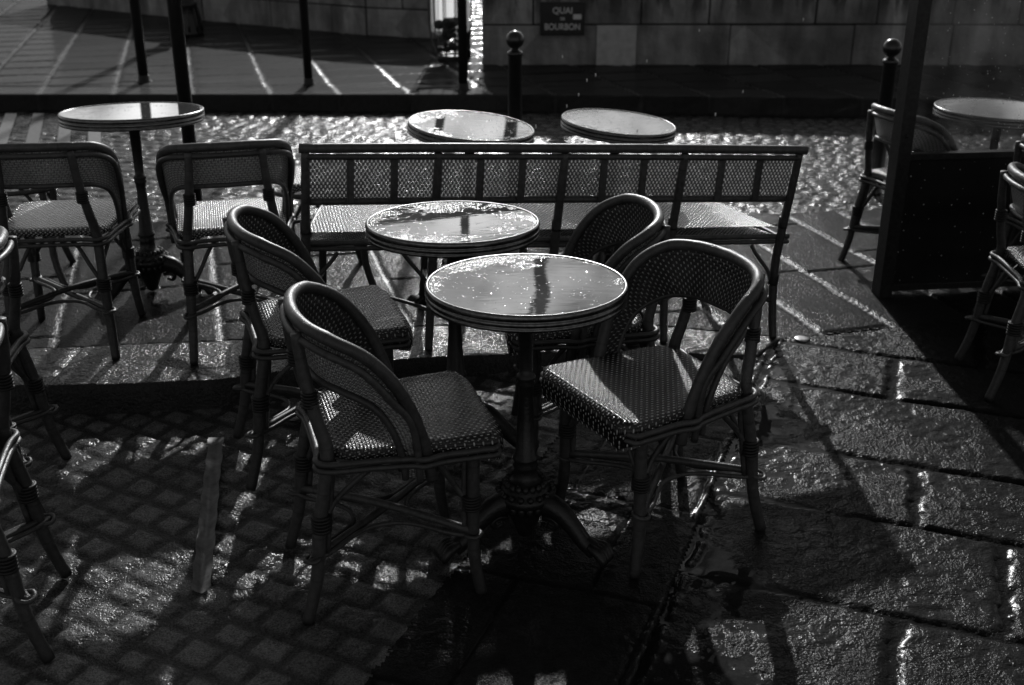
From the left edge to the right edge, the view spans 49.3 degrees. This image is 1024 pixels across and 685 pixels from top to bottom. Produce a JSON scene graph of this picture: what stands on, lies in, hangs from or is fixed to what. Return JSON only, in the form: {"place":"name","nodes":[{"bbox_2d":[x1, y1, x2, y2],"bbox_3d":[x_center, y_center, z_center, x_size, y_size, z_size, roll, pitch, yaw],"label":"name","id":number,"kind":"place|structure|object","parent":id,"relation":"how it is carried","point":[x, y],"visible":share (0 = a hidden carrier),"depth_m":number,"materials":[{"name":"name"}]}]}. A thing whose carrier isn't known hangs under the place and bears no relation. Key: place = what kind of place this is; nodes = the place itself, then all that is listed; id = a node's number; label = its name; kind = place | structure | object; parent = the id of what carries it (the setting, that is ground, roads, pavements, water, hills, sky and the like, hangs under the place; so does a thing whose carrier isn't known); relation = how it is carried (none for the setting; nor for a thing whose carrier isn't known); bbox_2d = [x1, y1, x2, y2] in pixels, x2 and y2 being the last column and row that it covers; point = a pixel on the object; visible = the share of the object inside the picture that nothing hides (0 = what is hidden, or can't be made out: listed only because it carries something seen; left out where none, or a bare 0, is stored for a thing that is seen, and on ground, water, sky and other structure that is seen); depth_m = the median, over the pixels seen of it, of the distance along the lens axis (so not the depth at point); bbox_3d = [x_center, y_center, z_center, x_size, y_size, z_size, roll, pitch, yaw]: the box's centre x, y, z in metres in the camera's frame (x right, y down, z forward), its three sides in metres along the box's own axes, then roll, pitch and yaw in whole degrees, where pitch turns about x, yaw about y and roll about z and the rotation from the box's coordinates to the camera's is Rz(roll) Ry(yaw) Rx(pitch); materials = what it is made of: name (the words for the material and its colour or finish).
{"place":"outdoors","nodes":[
{"label":"outdoors","id":0,"kind":"place"},
{"bbox_2d":[181,0,203,36],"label":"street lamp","id":1,"kind":"object","parent":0,"point":[193,24],"visible":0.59,"depth_m":12.03,"materials":[{"name":"black metal"}]},
{"bbox_2d":[0,372,559,684],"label":"cobbled ground","id":2,"kind":"structure","parent":0,"point":[123,603],"depth_m":2.96,"materials":[{"name":"stone"}]},
{"bbox_2d":[0,316,71,663],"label":"rattan chair","id":3,"kind":"object","parent":2,"relation":"on","point":[14,474],"visible":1,"depth_m":2.63,"materials":[{"name":"black wicker"}]},
{"bbox_2d":[0,226,71,512],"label":"rattan chair","id":4,"kind":"object","parent":2,"relation":"on","point":[23,367],"visible":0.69,"depth_m":3.27,"materials":[{"name":"black wicker"}]},
{"bbox_2d":[191,436,223,592],"bbox_3d":[-0.868,0.464,3.203,0.052,0.029,0.846,-4,23,-10],"label":"adhesive tape","id":5,"kind":"object","parent":2,"relation":"on","point":[203,559],"visible":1,"depth_m":3.14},
{"bbox_2d":[222,204,412,490],"bbox_3d":[-0.589,-0.019,3.338,0.516,0.771,0.468,-7,24,-18],"label":"rattan chair","id":6,"kind":"object","parent":2,"relation":"on","point":[267,250],"visible":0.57,"depth_m":3.21,"materials":[{"name":"black wicker"}]},
{"bbox_2d":[278,281,503,624],"bbox_3d":[-0.320,0.238,2.808,0.516,0.771,0.473,-7,23,-16],"label":"rattan chair","id":7,"kind":"object","parent":2,"relation":"on","point":[364,408],"visible":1,"depth_m":2.69,"materials":[{"name":"black wicker"}]},
{"bbox_2d":[365,201,539,472],"bbox_3d":[-0.176,-0.020,3.431,0.517,0.730,0.520,-7,22,-19],"label":"bistro table","id":8,"kind":"object","parent":2,"relation":"on","point":[453,231],"visible":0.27,"depth_m":3.25,"materials":[{"name":"grey metal"}]},
{"bbox_2d":[288,416,299,420],"bbox_3d":[-0.727,0.244,3.713,0.064,0.006,0.064,0,22,0],"label":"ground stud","id":9,"kind":"object","parent":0,"point":[296,418],"visible":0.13,"depth_m":3.69,"materials":[{"name":"metal"}]},
{"bbox_2d":[428,0,471,60],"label":"litter bin","id":10,"kind":"object","parent":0,"point":[443,22],"visible":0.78,"depth_m":10.45,"materials":[{"name":"metal"}]},
{"bbox_2d":[0,209,1020,347],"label":"pavement","id":11,"kind":"structure","parent":0,"point":[822,289],"depth_m":4.74,"materials":[{"name":"stone"}]},
{"bbox_2d":[5,175,75,285],"bbox_3d":[-2.070,-0.486,4.667,0.429,0.464,0.429,-6,23,-14],"label":"rattan stool","id":12,"kind":"object","parent":11,"relation":"on","point":[51,193],"visible":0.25,"depth_m":4.60,"materials":[{"name":"grey wicker"}]},
{"bbox_2d":[0,141,145,360],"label":"rattan chair","id":13,"kind":"object","parent":11,"relation":"on","point":[80,166],"visible":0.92,"depth_m":3.86,"materials":[{"name":"grey wicker"}]},
{"bbox_2d":[57,102,213,301],"bbox_3d":[-1.480,-0.559,4.475,0.547,0.735,0.547,-9,21,-23],"label":"bistro table","id":14,"kind":"object","parent":11,"relation":"on","point":[153,262],"visible":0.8,"depth_m":4.42,"materials":[{"name":"grey metal"}]},
{"bbox_2d":[166,0,202,200],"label":"street post","id":15,"kind":"object","parent":11,"relation":"on","point":[179,49],"depth_m":5.37,"materials":[{"name":"metal"}]},
{"bbox_2d":[155,139,295,364],"bbox_3d":[-1.003,-0.384,4.013,0.468,0.771,0.516,-6,23,-14],"label":"rattan chair","id":16,"kind":"object","parent":11,"relation":"on","point":[191,167],"visible":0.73,"depth_m":3.81,"materials":[{"name":"grey wicker"}]},
{"bbox_2d":[272,165,376,284],"bbox_3d":[-0.790,-0.484,4.689,0.429,0.464,0.429,-6,23,-14],"label":"rattan stool","id":17,"kind":"object","parent":11,"relation":"on","point":[363,257],"visible":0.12,"depth_m":4.61,"materials":[{"name":"grey wicker"}]},
{"bbox_2d":[407,110,534,303],"bbox_3d":[-0.193,-0.528,4.537,0.502,0.725,0.513,-1,25,-16],"label":"bistro table","id":18,"kind":"object","parent":11,"relation":"on","point":[450,126],"visible":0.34,"depth_m":4.36,"materials":[{"name":"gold metal"}]},
{"bbox_2d":[298,143,808,349],"bbox_3d":[0.105,-0.436,4.258,1.863,0.773,0.577,-2,23,-13],"label":"rattan bench","id":19,"kind":"object","parent":11,"relation":"on","point":[691,209],"visible":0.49,"depth_m":3.96,"materials":[{"name":"grey wicker"}]},
{"bbox_2d":[558,108,675,264],"bbox_3d":[0.410,-0.613,4.831,0.505,0.700,0.487,23,29,34],"label":"bistro table","id":20,"kind":"object","parent":11,"relation":"on","point":[612,126],"visible":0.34,"depth_m":4.62,"materials":[{"name":"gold metal"}]},
{"bbox_2d":[837,103,957,260],"bbox_3d":[1.841,-0.691,5.073,0.516,0.771,0.468,-7,23,-17],"label":"rattan chair","id":21,"kind":"object","parent":11,"relation":"on","point":[931,135],"visible":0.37,"depth_m":5.00,"materials":[{"name":"grey wicker"}]},
{"bbox_2d":[871,0,1023,297],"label":"glazed screen","id":22,"kind":"object","parent":11,"relation":"on","point":[937,228],"visible":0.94,"depth_m":4.72,"materials":[{"name":"metal"}]},
{"bbox_2d":[932,97,1023,149],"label":"bistro table","id":23,"kind":"object","parent":11,"relation":"on","point":[1008,114],"visible":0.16,"depth_m":5.06,"materials":[{"name":"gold metal"}]},
{"bbox_2d":[0,0,1023,116],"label":"pavement","id":24,"kind":"structure","parent":0,"point":[54,57],"depth_m":9.56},
{"bbox_2d":[47,0,203,19],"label":"parapet wall","id":25,"kind":"structure","parent":24,"relation":"on","point":[154,7],"depth_m":14.39,"materials":[{"name":"grey stone"}]},
{"bbox_2d":[129,0,152,82],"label":"street post","id":26,"kind":"object","parent":24,"relation":"on","point":[139,42],"visible":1,"depth_m":9.22,"materials":[{"name":"metal"}]},
{"bbox_2d":[203,0,367,34],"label":"parapet wall","id":27,"kind":"structure","parent":24,"relation":"on","point":[344,16],"depth_m":12.75,"materials":[{"name":"grey concrete"}]},
{"bbox_2d":[299,0,315,85],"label":"street post","id":28,"kind":"object","parent":24,"relation":"on","point":[306,44],"visible":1,"depth_m":9.09,"materials":[{"name":"metal"}]},
{"bbox_2d":[366,0,442,37],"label":"parapet wall","id":29,"kind":"structure","parent":24,"relation":"on","point":[404,18],"depth_m":12.04,"materials":[{"name":"grey concrete"}]},
{"bbox_2d":[456,0,470,90],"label":"street post","id":30,"kind":"object","parent":24,"relation":"on","point":[463,84],"visible":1,"depth_m":8.84,"materials":[{"name":"metal"}]},
{"bbox_2d":[467,15,470,57],"bbox_3d":[-0.330,-3.270,10.982,0.035,0.994,1.084,4,23,9],"label":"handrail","id":31,"kind":"object","parent":24,"relation":"on","point":[469,49],"visible":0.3,"depth_m":10.64,"materials":[{"name":"black metal"}]},
{"bbox_2d":[0,110,1023,222],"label":"road","id":32,"kind":"structure","parent":0,"point":[832,168],"depth_m":7.89,"materials":[{"name":"grey stone"}]},
{"bbox_2d":[0,113,100,142],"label":"crossing stripes","id":33,"kind":"object","parent":32,"relation":"on","point":[34,131],"visible":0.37,"depth_m":8.02,"materials":[{"name":"white paint"}]},
{"bbox_2d":[506,30,523,190],"bbox_3d":[0.017,-1.306,6.362,0.101,0.918,0.101,0,22,0],"label":"bollard","id":34,"kind":"object","parent":32,"relation":"on","point":[514,40],"visible":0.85,"depth_m":6.25,"materials":[{"name":"metal"}]},
{"bbox_2d":[869,39,901,193],"bbox_3d":[2.110,-1.257,6.350,0.101,0.918,0.101,0,22,0],"label":"bollard","id":35,"kind":"object","parent":32,"relation":"on","point":[892,48],"visible":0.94,"depth_m":6.25,"materials":[{"name":"metal"}]},
{"bbox_2d":[27,314,1005,676],"bbox_3d":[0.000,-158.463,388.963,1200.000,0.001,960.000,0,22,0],"label":"ground","id":36,"kind":"structure","parent":0,"point":[231,340],"depth_m":4.51,"materials":[{"name":"black stone"}]},
{"bbox_2d":[10,326,781,415],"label":"kerb","id":37,"kind":"structure","parent":36,"relation":"on","point":[150,378],"depth_m":3.88,"materials":[{"name":"stone"}]},
{"bbox_2d":[364,347,772,684],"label":"forecourt strip","id":38,"kind":"object","parent":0,"point":[556,607],"visible":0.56,"depth_m":2.82,"materials":[{"name":"stone"}]},
{"bbox_2d":[424,253,628,566],"bbox_3d":[0.036,0.188,2.927,0.510,0.730,0.517,0,21,0],"label":"bistro table","id":39,"kind":"object","parent":38,"relation":"on","point":[525,296],"visible":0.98,"depth_m":2.85,"materials":[{"name":"grey metal"}]},
{"bbox_2d":[504,193,671,455],"bbox_3d":[0.223,-0.048,3.462,0.516,0.771,0.468,-2,23,-6],"label":"rattan chair","id":40,"kind":"object","parent":38,"relation":"on","point":[632,224],"visible":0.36,"depth_m":3.32,"materials":[{"name":"black wicker"}]},
{"bbox_2d":[539,239,767,578],"bbox_3d":[0.390,0.152,2.977,0.516,0.771,0.468,-12,25,-28],"label":"rattan chair","id":41,"kind":"object","parent":38,"relation":"on","point":[670,396],"visible":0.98,"depth_m":2.93,"materials":[{"name":"black wicker"}]},
{"bbox_2d":[535,18,803,127],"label":"falling raindrops","id":42,"kind":"object","parent":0,"point":[646,62],"visible":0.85,"depth_m":4.93,"materials":[{"name":"white liquid"}]},
{"bbox_2d":[482,0,1023,65],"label":"parapet wall","id":43,"kind":"structure","parent":0,"point":[731,32],"depth_m":10.14,"materials":[{"name":"stone"}]},
{"bbox_2d":[540,2,584,34],"bbox_3d":[0.455,-2.920,10.066,0.402,0.290,0.034,0,22,0],"label":"street sign","id":44,"kind":"object","parent":43,"relation":"attached to","point":[562,18],"visible":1,"depth_m":10.05,"materials":[{"name":"metal"}]},
{"bbox_2d":[632,313,1023,684],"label":"forecourt slabs","id":45,"kind":"structure","parent":0,"point":[885,546],"depth_m":3.08,"materials":[{"name":"stone"}]},
{"bbox_2d":[794,335,809,341],"bbox_3d":[1.139,-0.016,4.383,0.064,0.006,0.064,0,22,0],"label":"ground stud","id":46,"kind":"object","parent":45,"relation":"on","point":[799,338],"visible":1,"depth_m":4.38,"materials":[{"name":"metal"}]},
{"bbox_2d":[954,162,1023,401],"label":"rattan chair","id":47,"kind":"object","parent":45,"relation":"on","point":[993,282],"visible":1,"depth_m":3.88,"materials":[{"name":"black wicker"}]},
{"bbox_2d":[971,134,1023,341],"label":"rattan chair","id":48,"kind":"object","parent":45,"relation":"on","point":[1012,221],"visible":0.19,"depth_m":4.42,"materials":[{"name":"grey wicker"}]}
]}

